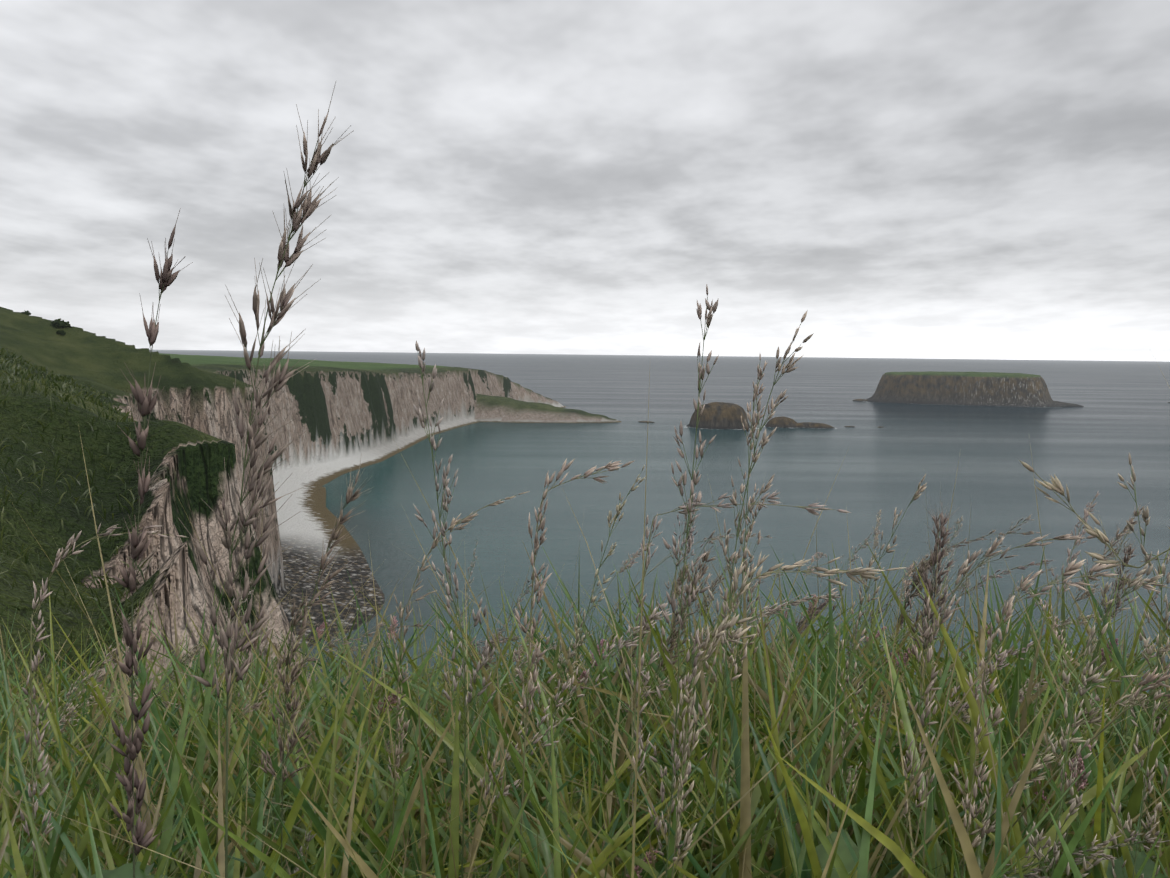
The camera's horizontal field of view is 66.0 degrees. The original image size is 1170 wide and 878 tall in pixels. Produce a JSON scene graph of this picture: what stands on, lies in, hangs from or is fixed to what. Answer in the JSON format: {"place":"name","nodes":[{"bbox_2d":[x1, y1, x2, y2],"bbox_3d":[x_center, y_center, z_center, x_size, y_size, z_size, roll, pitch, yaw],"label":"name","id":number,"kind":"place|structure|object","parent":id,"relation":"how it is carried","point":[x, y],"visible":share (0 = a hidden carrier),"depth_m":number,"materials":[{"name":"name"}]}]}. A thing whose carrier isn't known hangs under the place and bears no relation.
{"place":"outdoors","nodes":[
{"label":"outdoors","id":0,"kind":"place"},
{"bbox_2d":[0,307,620,721],"bbox_3d":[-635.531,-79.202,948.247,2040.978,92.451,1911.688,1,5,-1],"label":"coastal cliffs","id":1,"kind":"structure","parent":0,"point":[346,415],"depth_m":109.06,"materials":[{"name":"green plant"}]},
{"bbox_2d":[21,310,71,335],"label":"scrub bushes","id":2,"kind":"object","parent":1,"relation":"on","point":[61,323],"visible":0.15,"depth_m":204.25,"materials":[{"name":"green plant"}]},
{"bbox_2d":[0,347,1169,877],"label":"grass leaves","id":3,"kind":"object","parent":1,"relation":"on","point":[776,819],"visible":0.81,"depth_m":1.19,"materials":[{"name":"green plant"}]},
{"bbox_2d":[13,82,1169,877],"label":"grass seedheads","id":4,"kind":"object","parent":1,"relation":"on","point":[147,404],"depth_m":0.75,"materials":[{"name":"brown plant"}]},
{"bbox_2d":[0,0,1169,361],"label":"sky","id":5,"kind":"structure","parent":0,"point":[917,179],"materials":[{"name":"grey"}]},
{"bbox_2d":[149,350,1169,720],"bbox_3d":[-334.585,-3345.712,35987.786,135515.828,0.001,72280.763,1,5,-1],"label":"sea water","id":6,"kind":"structure","parent":0,"point":[881,458],"depth_m":413.18,"materials":[{"name":"blue liquid"}]},
{"bbox_2d":[687,402,750,428],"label":"sea rock","id":7,"kind":"object","parent":6,"relation":"in","point":[718,415],"visible":0.81,"depth_m":741.21,"materials":[{"name":"brown stone"}]},
{"bbox_2d":[765,416,797,427],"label":"rock","id":8,"kind":"object","parent":6,"relation":"in","point":[782,422],"visible":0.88,"depth_m":761.94,"materials":[{"name":"stone"}]},
{"bbox_2d":[795,422,833,428],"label":"rock","id":9,"kind":"object","parent":6,"relation":"in","point":[809,425],"visible":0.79,"depth_m":759.32,"materials":[{"name":"stone"}]},
{"label":"island foam","id":10,"kind":"structure","parent":0,"visible":0},
{"bbox_2d":[866,371,1083,406],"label":"island","id":11,"kind":"object","parent":10,"relation":"on","point":[984,389],"visible":0.98,"depth_m":1160.67,"materials":[{"name":"grey stone"}]}
]}

